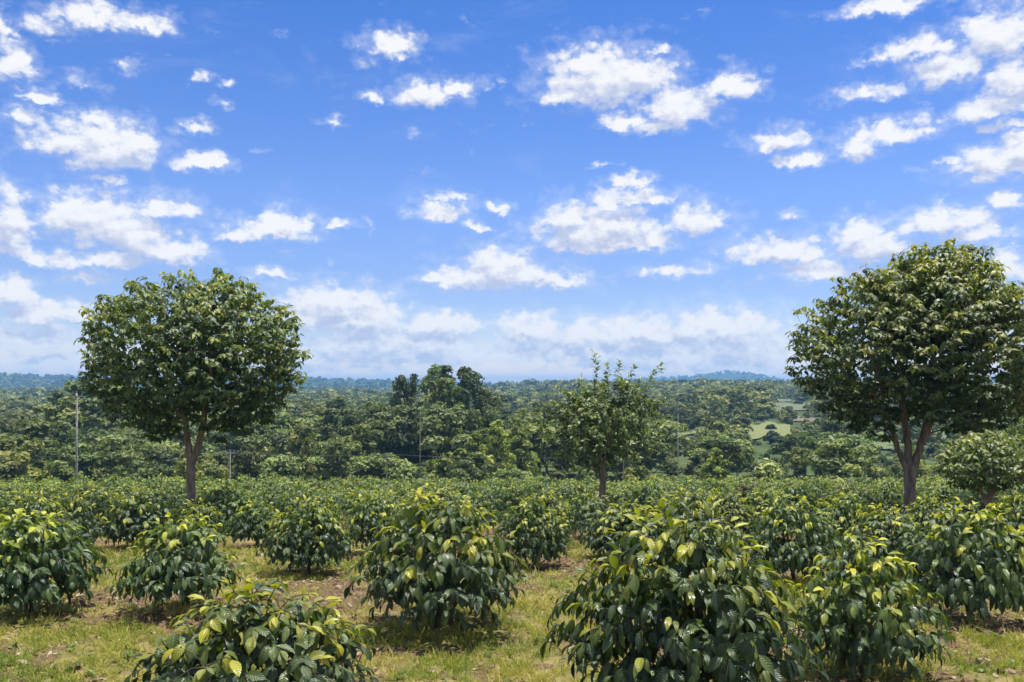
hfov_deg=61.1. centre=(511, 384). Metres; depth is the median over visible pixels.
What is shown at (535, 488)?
coffee bush
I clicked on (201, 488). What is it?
coffee bush
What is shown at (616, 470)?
forest tree
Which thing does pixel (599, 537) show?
coffee bush
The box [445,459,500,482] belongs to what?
forest tree
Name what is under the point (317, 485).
coffee bush
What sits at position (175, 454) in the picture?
forest tree
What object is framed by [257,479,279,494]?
coffee bush
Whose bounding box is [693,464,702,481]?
forest tree
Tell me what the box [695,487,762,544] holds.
coffee bush
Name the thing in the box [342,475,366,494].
coffee bush
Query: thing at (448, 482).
coffee bush
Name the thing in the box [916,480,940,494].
coffee bush
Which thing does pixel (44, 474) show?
forest tree
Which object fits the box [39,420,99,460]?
forest tree
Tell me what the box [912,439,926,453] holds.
forest tree
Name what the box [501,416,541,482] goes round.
forest tree
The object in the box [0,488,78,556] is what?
coffee bush
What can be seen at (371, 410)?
forest tree
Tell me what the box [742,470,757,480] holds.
forest tree
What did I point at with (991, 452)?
tree
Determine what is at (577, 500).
coffee bush
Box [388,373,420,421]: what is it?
forest tree
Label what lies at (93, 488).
coffee bush
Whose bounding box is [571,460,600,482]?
forest tree
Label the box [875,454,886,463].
forest tree
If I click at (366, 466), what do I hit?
forest tree
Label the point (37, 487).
coffee bush
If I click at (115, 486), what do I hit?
coffee bush
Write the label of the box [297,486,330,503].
coffee bush
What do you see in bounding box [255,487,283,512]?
coffee bush
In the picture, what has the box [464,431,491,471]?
forest tree
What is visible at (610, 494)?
coffee bush
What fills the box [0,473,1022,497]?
coffee rows
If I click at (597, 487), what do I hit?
coffee bush
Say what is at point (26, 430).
forest tree
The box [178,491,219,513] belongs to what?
coffee bush
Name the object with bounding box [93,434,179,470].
forest tree
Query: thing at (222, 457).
forest tree
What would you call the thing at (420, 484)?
coffee bush
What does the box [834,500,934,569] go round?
coffee bush
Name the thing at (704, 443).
forest tree
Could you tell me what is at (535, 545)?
coffee bush
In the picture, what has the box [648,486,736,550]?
coffee bush
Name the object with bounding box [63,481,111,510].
coffee bush
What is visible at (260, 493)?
coffee bush
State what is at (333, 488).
coffee bush
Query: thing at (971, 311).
shade tree
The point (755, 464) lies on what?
forest tree
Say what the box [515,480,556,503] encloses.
coffee bush
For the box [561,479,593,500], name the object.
coffee bush
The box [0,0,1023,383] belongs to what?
sky
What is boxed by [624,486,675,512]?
coffee bush
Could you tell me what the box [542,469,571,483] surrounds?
forest tree
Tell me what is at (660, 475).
forest tree
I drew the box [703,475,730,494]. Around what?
coffee bush
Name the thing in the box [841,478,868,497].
coffee bush
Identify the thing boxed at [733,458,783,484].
forest tree
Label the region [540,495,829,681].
coffee bush
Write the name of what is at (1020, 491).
coffee bush
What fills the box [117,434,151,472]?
forest tree
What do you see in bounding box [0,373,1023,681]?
ground
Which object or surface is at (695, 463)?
forest tree
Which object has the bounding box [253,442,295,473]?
forest tree
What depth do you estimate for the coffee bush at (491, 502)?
27.81 m
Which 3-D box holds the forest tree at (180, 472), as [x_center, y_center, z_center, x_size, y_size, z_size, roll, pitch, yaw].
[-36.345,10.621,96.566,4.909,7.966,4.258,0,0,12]
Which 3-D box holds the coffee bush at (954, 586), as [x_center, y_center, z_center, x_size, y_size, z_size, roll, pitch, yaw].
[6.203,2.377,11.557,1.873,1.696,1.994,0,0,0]
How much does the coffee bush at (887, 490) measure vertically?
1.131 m
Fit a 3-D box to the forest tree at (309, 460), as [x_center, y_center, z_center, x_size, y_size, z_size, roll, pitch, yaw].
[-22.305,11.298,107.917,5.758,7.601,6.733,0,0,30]
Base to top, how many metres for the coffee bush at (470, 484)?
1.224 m
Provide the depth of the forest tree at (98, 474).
126.82 m
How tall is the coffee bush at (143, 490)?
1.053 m
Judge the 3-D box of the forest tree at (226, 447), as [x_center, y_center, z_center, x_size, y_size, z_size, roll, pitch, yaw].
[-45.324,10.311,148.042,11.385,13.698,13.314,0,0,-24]
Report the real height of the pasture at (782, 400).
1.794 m
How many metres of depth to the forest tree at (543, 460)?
134.89 m
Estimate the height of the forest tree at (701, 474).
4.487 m
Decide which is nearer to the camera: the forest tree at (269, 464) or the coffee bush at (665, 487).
the coffee bush at (665, 487)
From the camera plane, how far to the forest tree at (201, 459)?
116.68 m
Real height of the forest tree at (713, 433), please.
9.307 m
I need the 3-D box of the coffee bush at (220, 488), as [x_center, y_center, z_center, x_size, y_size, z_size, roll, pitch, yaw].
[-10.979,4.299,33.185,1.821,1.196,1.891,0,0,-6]
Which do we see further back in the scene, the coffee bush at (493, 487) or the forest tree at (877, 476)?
the forest tree at (877, 476)
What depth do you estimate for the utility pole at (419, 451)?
89.98 m
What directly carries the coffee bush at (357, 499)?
on the ground at (566, 675)
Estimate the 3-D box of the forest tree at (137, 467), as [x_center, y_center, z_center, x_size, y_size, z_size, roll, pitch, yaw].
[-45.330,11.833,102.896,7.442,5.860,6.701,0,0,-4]
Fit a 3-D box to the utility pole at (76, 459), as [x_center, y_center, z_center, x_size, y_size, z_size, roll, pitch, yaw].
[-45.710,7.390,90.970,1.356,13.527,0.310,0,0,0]
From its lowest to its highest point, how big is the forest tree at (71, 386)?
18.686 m
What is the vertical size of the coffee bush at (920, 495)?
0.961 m
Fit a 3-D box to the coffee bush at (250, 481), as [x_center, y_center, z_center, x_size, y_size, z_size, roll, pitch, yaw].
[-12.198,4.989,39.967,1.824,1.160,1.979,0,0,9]
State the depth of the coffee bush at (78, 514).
18.03 m
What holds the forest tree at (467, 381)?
on the ground at (566, 675)
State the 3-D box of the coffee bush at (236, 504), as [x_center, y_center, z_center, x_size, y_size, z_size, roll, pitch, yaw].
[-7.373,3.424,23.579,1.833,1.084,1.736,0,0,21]
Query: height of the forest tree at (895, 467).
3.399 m
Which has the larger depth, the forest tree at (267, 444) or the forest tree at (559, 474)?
the forest tree at (267, 444)
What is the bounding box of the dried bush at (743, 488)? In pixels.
[735,478,753,505]
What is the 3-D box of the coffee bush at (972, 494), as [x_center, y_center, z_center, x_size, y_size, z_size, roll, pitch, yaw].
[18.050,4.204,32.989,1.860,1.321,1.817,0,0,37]
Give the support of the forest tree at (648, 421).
on the ground at (566, 675)
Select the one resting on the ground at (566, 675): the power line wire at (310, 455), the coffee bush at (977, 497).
the coffee bush at (977, 497)
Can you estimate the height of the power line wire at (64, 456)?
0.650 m
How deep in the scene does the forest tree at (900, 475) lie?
120.33 m
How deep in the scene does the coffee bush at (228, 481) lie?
43.50 m
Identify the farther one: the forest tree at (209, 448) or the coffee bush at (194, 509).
the forest tree at (209, 448)
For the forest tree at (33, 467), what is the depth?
108.92 m
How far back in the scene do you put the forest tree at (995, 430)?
143.51 m
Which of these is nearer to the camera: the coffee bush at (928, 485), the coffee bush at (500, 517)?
the coffee bush at (500, 517)
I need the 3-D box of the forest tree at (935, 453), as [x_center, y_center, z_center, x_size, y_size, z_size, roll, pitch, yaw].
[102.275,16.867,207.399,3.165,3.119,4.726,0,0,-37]
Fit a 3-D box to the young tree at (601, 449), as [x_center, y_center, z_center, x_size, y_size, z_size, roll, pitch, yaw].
[2.821,1.760,27.911,4.264,5.854,3.815,0,0,-31]
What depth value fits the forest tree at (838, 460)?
95.51 m
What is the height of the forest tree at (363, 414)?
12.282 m
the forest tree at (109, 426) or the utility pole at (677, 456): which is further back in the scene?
the forest tree at (109, 426)
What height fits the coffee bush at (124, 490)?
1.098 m
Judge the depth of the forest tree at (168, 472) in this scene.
98.58 m
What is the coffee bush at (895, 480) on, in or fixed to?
on the ground at (566, 675)
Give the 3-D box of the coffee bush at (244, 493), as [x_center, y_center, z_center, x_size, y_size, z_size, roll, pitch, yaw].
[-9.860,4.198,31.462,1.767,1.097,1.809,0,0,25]
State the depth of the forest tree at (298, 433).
119.16 m
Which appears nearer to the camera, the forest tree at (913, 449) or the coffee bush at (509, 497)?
the coffee bush at (509, 497)
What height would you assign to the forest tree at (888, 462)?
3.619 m
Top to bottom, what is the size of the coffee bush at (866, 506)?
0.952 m
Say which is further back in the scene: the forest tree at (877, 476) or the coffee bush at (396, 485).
the forest tree at (877, 476)
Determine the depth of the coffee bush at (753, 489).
33.26 m
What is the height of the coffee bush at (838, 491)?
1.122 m
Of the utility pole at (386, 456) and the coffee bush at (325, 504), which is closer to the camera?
the coffee bush at (325, 504)
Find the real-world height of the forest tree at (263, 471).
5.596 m
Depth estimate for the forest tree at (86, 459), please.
101.91 m
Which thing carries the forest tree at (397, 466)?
on the ground at (566, 675)
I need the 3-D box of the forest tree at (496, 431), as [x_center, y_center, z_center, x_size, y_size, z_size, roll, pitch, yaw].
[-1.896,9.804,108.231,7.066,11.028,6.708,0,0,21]
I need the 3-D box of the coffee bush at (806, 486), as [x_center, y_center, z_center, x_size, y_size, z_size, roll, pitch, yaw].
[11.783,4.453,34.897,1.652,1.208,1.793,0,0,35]
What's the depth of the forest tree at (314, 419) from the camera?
158.72 m
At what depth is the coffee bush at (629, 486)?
31.44 m
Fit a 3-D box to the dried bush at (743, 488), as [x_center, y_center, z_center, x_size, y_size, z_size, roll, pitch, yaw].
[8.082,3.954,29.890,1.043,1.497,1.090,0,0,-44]
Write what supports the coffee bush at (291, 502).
on the ground at (566, 675)
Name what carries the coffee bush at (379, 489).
on the ground at (566, 675)
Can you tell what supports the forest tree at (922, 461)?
on the ground at (566, 675)
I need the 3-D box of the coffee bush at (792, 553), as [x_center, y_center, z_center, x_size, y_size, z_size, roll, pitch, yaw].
[4.631,2.604,14.613,1.834,1.510,1.886,0,0,45]
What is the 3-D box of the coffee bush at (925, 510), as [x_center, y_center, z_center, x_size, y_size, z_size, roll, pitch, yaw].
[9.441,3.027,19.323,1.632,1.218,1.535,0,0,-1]
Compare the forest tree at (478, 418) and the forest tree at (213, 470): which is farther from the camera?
the forest tree at (478, 418)
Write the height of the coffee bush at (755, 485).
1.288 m
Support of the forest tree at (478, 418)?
on the ground at (566, 675)
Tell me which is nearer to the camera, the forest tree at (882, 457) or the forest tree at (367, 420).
the forest tree at (367, 420)
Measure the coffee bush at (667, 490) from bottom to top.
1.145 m
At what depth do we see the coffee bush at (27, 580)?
11.65 m
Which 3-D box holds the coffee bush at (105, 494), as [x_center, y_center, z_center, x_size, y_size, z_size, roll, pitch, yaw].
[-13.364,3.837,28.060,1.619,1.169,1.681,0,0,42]
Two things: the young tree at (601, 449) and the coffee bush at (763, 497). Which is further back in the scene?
the young tree at (601, 449)
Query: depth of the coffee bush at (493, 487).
31.41 m
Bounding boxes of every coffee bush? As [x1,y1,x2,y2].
[0,482,16,496]
[0,486,43,522]
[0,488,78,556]
[0,489,15,509]
[0,508,113,612]
[3,483,28,493]
[16,478,63,502]
[33,483,68,509]
[50,490,105,549]
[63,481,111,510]
[67,492,120,525]
[69,483,92,495]
[79,486,124,518]
[80,484,106,498]
[92,485,182,547]
[107,480,130,494]
[109,483,134,495]
[109,510,248,608]
[111,484,139,502]
[114,484,137,494]
[121,486,174,514]
[124,576,378,681]
[125,488,163,503]
[143,502,184,521]
[144,480,174,498]
[150,482,169,489]
[157,486,177,501]
[161,483,186,502]
[165,497,228,543]
[167,486,201,509]
[172,492,202,509]
[176,481,201,490]
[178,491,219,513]
[196,482,215,495]
[198,485,218,496]
[199,483,251,522]
[203,482,241,506]
[206,484,242,499]
[207,490,269,533]
[217,478,241,488]
[218,497,284,546]
[221,486,263,503]
[230,491,268,512]
[235,480,260,489]
[238,480,267,496]
[249,487,278,510]
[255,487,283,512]
[255,495,359,573]
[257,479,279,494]
[270,484,288,498]
[272,490,294,511]
[274,487,316,513]
[275,487,318,520]
[280,482,308,496]
[285,482,314,499]
[286,477,308,490]
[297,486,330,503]
[297,492,346,527]
[308,476,330,491]
[311,487,340,508]
[312,477,328,489]
[318,483,343,494]
[324,491,353,515]
[328,478,347,489]
[335,481,352,492]
[337,485,364,500]
[337,486,386,516]
[341,488,412,549]
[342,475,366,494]
[342,482,382,517]
[344,487,530,633]
[355,490,405,522]
[358,486,400,511]
[369,479,390,492]
[376,484,392,494]
[386,485,414,508]
[387,483,483,537]
[389,479,412,493]
[399,484,416,501]
[408,480,428,492]
[430,481,459,499]
[442,491,500,531]
[446,479,485,507]
[460,480,483,493]
[461,489,507,519]
[474,479,511,512]
[491,495,574,568]
[492,498,541,538]
[493,477,519,491]
[495,480,534,513]
[499,486,522,505]
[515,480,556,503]
[515,488,582,544]
[521,479,550,496]
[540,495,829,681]
[543,499,581,530]
[549,477,568,491]
[549,482,580,505]
[560,481,598,511]
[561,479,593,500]
[564,491,607,520]
[567,495,620,535]
[578,499,670,561]
[583,482,599,494]
[589,486,633,510]
[594,481,616,491]
[595,487,619,504]
[607,480,623,490]
[611,482,650,506]
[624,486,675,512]
[628,480,671,510]
[640,476,663,490]
[640,496,672,523]
[645,481,676,497]
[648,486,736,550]
[652,485,682,497]
[654,491,682,505]
[662,481,679,491]
[668,490,691,502]
[676,488,708,497]
[686,488,710,500]
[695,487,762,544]
[699,478,715,492]
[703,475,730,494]
[712,486,745,503]
[724,481,750,497]
[729,478,759,495]
[733,494,848,580]
[734,488,792,533]
[743,487,780,517]
[744,477,760,487]
[748,479,768,490]
[748,485,784,498]
[759,482,779,493]
[762,480,788,492]
[776,481,807,499]
[777,482,828,526]
[782,480,797,490]
[791,531,955,681]
[794,481,817,495]
[802,478,828,496]
[806,491,839,513]
[808,481,849,504]
[810,490,876,524]
[817,492,884,544]
[820,485,861,497]
[823,479,836,488]
[824,481,860,504]
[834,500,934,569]
[838,498,882,529]
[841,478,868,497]
[846,487,891,515]
[855,494,887,511]
[862,481,903,513]
[869,484,903,513]
[871,476,903,500]
[879,474,903,493]
[893,497,950,532]
[894,497,1023,622]
[899,492,947,513]
[900,493,974,539]
[915,511,991,576]
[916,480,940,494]
[916,483,945,499]
[917,486,956,501]
[917,488,973,520]
[917,491,952,505]
[919,485,956,501]
[920,480,960,499]
[960,489,1009,511]
[963,487,1005,513]
[964,486,1006,512]
[974,490,1023,571]
[982,496,1021,522]
[993,491,1017,511]
[1001,498,1022,545]
[1005,485,1023,500]
[1010,484,1023,501]
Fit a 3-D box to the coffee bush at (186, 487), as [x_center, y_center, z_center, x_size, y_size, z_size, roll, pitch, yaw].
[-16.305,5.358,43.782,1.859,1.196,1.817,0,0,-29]
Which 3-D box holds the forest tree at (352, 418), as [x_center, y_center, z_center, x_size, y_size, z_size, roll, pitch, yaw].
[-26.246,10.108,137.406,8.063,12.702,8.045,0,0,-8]
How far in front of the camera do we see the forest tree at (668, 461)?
170.39 m
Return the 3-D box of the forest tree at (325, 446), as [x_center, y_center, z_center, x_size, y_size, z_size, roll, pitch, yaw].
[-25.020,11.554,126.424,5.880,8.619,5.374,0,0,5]
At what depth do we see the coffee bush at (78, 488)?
36.52 m
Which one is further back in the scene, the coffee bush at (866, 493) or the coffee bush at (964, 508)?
the coffee bush at (866, 493)
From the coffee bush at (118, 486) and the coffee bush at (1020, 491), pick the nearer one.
the coffee bush at (1020, 491)
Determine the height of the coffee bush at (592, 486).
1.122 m
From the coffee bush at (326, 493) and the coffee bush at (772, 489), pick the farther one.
the coffee bush at (326, 493)
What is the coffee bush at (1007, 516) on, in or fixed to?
on the ground at (566, 675)
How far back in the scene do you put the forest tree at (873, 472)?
112.06 m
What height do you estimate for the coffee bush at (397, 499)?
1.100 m
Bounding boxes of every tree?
[0,411,50,433]
[0,419,65,455]
[0,433,47,482]
[0,455,29,481]
[31,451,44,459]
[33,395,107,430]
[37,462,95,482]
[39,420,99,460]
[40,445,82,484]
[43,389,75,423]
[46,439,102,481]
[55,380,131,430]
[70,268,313,523]
[72,384,152,431]
[79,429,171,472]
[87,439,111,473]
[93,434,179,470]
[93,466,107,483]
[102,459,166,481]
[106,415,179,438]
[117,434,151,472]
[118,427,167,439]
[128,466,174,482]
[153,426,215,459]
[155,447,184,467]
[174,447,207,481]
[178,452,232,480]
[180,428,222,455]
[198,418,218,452]
[198,461,232,483]
[203,451,237,470]
[214,411,281,455]
[217,431,229,440]
[229,421,316,459]
[231,443,264,482]
[231,458,239,480]
[237,466,267,481]
[241,454,284,478]
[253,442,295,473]
[265,411,313,467]
[276,433,350,468]
[279,423,320,471]
[279,452,313,482]
[298,437,317,481]
[300,406,339,470]
[303,414,361,441]
[303,421,341,479]
[303,449,358,482]
[313,436,358,481]
[319,435,353,471]
[321,409,366,467]
[325,396,349,410]
[334,412,366,426]
[341,424,388,478]
[349,452,404,480]
[360,417,388,443]
[362,400,390,419]
[363,419,433,463]
[364,402,413,476]
[373,404,427,479]
[378,455,428,482]
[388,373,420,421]
[402,404,488,456]
[409,451,443,465]
[411,467,429,480]
[414,364,452,458]
[418,376,472,454]
[421,459,433,472]
[426,448,474,480]
[441,365,490,433]
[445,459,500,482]
[464,410,583,471]
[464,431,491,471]
[467,407,512,450]
[468,386,502,426]
[471,391,512,427]
[480,420,516,476]
[494,467,535,481]
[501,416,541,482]
[521,411,549,466]
[522,449,541,471]
[531,403,604,479]
[532,400,547,411]
[536,349,669,509]
[542,448,580,470]
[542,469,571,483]
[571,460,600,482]
[574,451,615,472]
[605,407,637,474]
[606,454,645,482]
[615,456,634,482]
[617,419,690,475]
[619,465,657,483]
[630,435,676,474]
[633,419,657,467]
[658,473,676,480]
[659,457,676,472]
[664,451,674,459]
[665,462,679,476]
[671,429,745,457]
[679,460,693,474]
[682,442,702,468]
[686,434,755,467]
[689,472,702,480]
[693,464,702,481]
[694,418,729,438]
[697,447,735,483]
[699,439,746,483]
[707,401,726,416]
[728,456,754,476]
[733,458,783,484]
[735,433,761,445]
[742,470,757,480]
[744,460,757,472]
[753,462,761,469]
[758,450,773,460]
[767,431,820,478]
[770,462,787,476]
[778,460,788,472]
[782,447,811,479]
[783,237,1023,512]
[796,435,823,474]
[802,435,878,483]
[806,425,835,473]
[815,432,877,459]
[817,416,854,436]
[840,418,882,453]
[857,456,888,479]
[874,465,893,484]
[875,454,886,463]
[879,459,893,472]
[887,462,901,475]
[894,471,903,482]
[895,454,926,465]
[900,459,937,475]
[902,464,931,477]
[903,445,924,453]
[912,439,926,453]
[923,473,940,484]
[929,428,1023,527]
[929,449,941,458]
[936,452,961,482]
[938,444,947,450]
[959,419,1007,463]
[980,421,1023,452]
[1002,402,1023,454]
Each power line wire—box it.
[0,450,222,456]
[227,450,378,455]
[235,450,385,455]
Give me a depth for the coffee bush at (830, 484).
40.15 m
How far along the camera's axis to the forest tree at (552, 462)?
140.93 m
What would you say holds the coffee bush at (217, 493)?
on the ground at (566, 675)
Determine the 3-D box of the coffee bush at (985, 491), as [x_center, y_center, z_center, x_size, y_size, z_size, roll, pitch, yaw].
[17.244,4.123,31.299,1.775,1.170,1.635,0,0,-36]
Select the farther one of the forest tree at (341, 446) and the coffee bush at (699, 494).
the forest tree at (341, 446)
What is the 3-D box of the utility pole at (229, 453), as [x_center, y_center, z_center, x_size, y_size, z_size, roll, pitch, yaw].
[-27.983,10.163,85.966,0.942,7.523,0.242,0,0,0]
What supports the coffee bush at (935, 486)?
on the ground at (566, 675)
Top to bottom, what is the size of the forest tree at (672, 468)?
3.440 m
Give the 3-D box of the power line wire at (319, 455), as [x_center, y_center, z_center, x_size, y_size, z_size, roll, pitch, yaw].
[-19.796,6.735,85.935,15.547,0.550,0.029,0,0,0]
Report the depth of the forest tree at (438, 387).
140.74 m
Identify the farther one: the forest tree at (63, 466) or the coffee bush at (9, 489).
the forest tree at (63, 466)
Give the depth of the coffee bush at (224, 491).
34.70 m
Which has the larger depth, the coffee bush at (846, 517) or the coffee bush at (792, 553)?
the coffee bush at (846, 517)
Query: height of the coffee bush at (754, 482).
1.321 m
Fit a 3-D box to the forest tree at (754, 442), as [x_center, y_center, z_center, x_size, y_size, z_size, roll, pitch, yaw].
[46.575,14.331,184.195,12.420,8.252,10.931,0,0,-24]
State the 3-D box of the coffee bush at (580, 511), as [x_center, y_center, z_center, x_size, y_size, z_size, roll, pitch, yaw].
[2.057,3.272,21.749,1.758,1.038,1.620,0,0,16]
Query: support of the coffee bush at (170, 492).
on the ground at (566, 675)
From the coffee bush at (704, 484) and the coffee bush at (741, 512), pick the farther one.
the coffee bush at (704, 484)
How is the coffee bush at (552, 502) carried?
on the ground at (566, 675)
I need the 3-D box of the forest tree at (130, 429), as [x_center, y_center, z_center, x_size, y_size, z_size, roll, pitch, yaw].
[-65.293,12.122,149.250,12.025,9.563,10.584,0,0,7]
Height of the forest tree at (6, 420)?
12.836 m
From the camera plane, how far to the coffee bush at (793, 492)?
23.17 m
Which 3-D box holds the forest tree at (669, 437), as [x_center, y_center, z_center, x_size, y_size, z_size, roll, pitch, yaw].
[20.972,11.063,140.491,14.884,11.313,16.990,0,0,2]
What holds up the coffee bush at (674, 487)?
on the ground at (566, 675)
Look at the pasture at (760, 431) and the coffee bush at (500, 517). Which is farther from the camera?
the pasture at (760, 431)
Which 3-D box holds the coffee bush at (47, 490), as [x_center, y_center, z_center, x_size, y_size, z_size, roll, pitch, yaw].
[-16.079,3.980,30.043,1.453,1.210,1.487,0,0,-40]
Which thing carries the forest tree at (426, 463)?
on the ground at (566, 675)
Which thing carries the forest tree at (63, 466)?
on the ground at (566, 675)
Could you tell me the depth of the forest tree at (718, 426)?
167.23 m
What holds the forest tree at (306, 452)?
on the ground at (566, 675)
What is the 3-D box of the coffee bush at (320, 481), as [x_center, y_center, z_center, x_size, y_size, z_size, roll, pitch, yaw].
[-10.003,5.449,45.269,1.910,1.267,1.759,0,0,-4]
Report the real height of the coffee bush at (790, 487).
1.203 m
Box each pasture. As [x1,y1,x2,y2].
[678,430,696,438]
[745,422,790,438]
[772,398,793,401]
[774,402,811,410]
[793,416,816,421]
[871,431,894,449]
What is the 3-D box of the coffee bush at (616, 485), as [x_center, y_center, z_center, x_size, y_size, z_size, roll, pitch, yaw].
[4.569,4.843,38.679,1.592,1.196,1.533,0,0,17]
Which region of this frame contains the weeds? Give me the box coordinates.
[0,550,1023,681]
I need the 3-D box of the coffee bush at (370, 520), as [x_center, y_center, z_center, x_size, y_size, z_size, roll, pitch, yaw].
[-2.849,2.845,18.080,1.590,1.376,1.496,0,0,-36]
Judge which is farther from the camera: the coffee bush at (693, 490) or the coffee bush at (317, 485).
the coffee bush at (317, 485)
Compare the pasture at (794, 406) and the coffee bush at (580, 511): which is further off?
the pasture at (794, 406)
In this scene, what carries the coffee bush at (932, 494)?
on the ground at (566, 675)
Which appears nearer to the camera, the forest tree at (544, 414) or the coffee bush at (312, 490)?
the coffee bush at (312, 490)
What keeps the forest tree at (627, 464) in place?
on the ground at (566, 675)
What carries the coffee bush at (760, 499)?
on the ground at (566, 675)
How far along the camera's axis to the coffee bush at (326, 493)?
33.25 m
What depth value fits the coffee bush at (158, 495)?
28.14 m
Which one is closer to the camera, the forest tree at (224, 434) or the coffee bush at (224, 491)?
the coffee bush at (224, 491)
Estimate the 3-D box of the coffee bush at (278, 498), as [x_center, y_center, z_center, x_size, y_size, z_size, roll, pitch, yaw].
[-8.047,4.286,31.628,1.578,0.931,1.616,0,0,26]
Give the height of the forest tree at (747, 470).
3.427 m
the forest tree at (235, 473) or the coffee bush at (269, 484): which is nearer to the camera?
the coffee bush at (269, 484)
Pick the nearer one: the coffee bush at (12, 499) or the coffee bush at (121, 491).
the coffee bush at (12, 499)
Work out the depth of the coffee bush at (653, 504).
19.34 m
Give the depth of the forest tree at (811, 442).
127.49 m
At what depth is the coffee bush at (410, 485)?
33.17 m
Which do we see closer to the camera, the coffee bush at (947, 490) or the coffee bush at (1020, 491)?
the coffee bush at (1020, 491)
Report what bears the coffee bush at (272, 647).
on the ground at (566, 675)
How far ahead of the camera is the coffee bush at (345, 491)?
34.79 m
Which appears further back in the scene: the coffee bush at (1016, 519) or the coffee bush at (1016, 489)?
the coffee bush at (1016, 489)
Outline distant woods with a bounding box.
[0,370,1023,455]
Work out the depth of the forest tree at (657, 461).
132.20 m
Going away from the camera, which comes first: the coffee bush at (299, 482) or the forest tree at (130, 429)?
the coffee bush at (299, 482)
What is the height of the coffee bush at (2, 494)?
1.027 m
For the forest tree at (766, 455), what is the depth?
202.33 m
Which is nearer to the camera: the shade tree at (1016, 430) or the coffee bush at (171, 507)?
the coffee bush at (171, 507)
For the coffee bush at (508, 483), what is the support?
on the ground at (566, 675)
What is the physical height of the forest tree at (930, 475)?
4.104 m
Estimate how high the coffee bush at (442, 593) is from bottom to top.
1.877 m
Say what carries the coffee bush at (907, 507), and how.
on the ground at (566, 675)
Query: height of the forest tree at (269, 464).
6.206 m
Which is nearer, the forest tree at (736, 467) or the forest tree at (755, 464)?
the forest tree at (736, 467)
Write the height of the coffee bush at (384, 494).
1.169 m
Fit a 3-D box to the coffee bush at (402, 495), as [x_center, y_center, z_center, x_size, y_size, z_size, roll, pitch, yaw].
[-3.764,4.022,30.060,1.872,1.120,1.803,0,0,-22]
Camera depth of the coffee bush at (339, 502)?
31.19 m
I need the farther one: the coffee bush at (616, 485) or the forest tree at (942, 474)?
the forest tree at (942, 474)
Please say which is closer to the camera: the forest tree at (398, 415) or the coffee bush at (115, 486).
the coffee bush at (115, 486)
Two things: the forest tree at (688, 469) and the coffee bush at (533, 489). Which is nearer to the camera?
the coffee bush at (533, 489)
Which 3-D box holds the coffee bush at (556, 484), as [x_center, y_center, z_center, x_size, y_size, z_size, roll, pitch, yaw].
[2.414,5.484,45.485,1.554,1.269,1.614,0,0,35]
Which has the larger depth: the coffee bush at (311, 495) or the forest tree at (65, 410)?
the forest tree at (65, 410)
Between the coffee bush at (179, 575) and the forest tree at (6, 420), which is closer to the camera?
the coffee bush at (179, 575)
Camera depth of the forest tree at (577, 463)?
127.43 m
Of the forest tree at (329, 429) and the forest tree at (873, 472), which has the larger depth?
the forest tree at (329, 429)
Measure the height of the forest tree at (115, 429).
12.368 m
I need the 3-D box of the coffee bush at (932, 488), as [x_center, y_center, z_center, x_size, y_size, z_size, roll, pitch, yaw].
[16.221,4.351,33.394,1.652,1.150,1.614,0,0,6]
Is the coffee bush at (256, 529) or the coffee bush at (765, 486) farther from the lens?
the coffee bush at (765, 486)
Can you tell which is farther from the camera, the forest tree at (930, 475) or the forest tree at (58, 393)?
the forest tree at (58, 393)
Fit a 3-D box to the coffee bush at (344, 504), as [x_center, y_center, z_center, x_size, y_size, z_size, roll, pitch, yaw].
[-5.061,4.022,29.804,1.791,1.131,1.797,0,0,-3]
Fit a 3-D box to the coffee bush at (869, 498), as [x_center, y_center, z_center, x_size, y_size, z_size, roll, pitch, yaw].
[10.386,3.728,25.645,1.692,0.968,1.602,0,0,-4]
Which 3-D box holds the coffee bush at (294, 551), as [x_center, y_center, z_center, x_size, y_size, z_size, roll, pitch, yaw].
[-3.625,2.678,15.422,1.754,1.420,1.704,0,0,-31]
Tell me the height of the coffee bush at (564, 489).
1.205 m
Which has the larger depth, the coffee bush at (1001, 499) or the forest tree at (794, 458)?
the forest tree at (794, 458)
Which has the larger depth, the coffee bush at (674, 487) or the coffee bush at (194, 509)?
the coffee bush at (674, 487)
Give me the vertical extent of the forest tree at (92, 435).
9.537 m
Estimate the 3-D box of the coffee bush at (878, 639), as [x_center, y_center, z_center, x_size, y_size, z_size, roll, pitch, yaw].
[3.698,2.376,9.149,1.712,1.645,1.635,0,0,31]
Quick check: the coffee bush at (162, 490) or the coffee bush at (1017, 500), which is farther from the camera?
the coffee bush at (162, 490)
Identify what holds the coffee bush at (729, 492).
on the ground at (566, 675)
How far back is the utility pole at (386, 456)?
85.92 m
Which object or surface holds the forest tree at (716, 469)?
on the ground at (566, 675)
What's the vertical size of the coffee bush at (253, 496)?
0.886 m
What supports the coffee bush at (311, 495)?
on the ground at (566, 675)
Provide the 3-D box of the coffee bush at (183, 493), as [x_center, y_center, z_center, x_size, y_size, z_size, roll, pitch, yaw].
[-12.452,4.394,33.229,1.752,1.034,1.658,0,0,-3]
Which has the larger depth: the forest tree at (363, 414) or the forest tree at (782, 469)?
the forest tree at (363, 414)
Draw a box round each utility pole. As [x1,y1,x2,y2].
[69,391,82,476]
[225,450,233,481]
[382,454,390,476]
[415,413,424,477]
[675,406,680,479]
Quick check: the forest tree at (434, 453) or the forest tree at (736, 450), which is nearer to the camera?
the forest tree at (736, 450)
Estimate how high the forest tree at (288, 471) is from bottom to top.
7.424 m

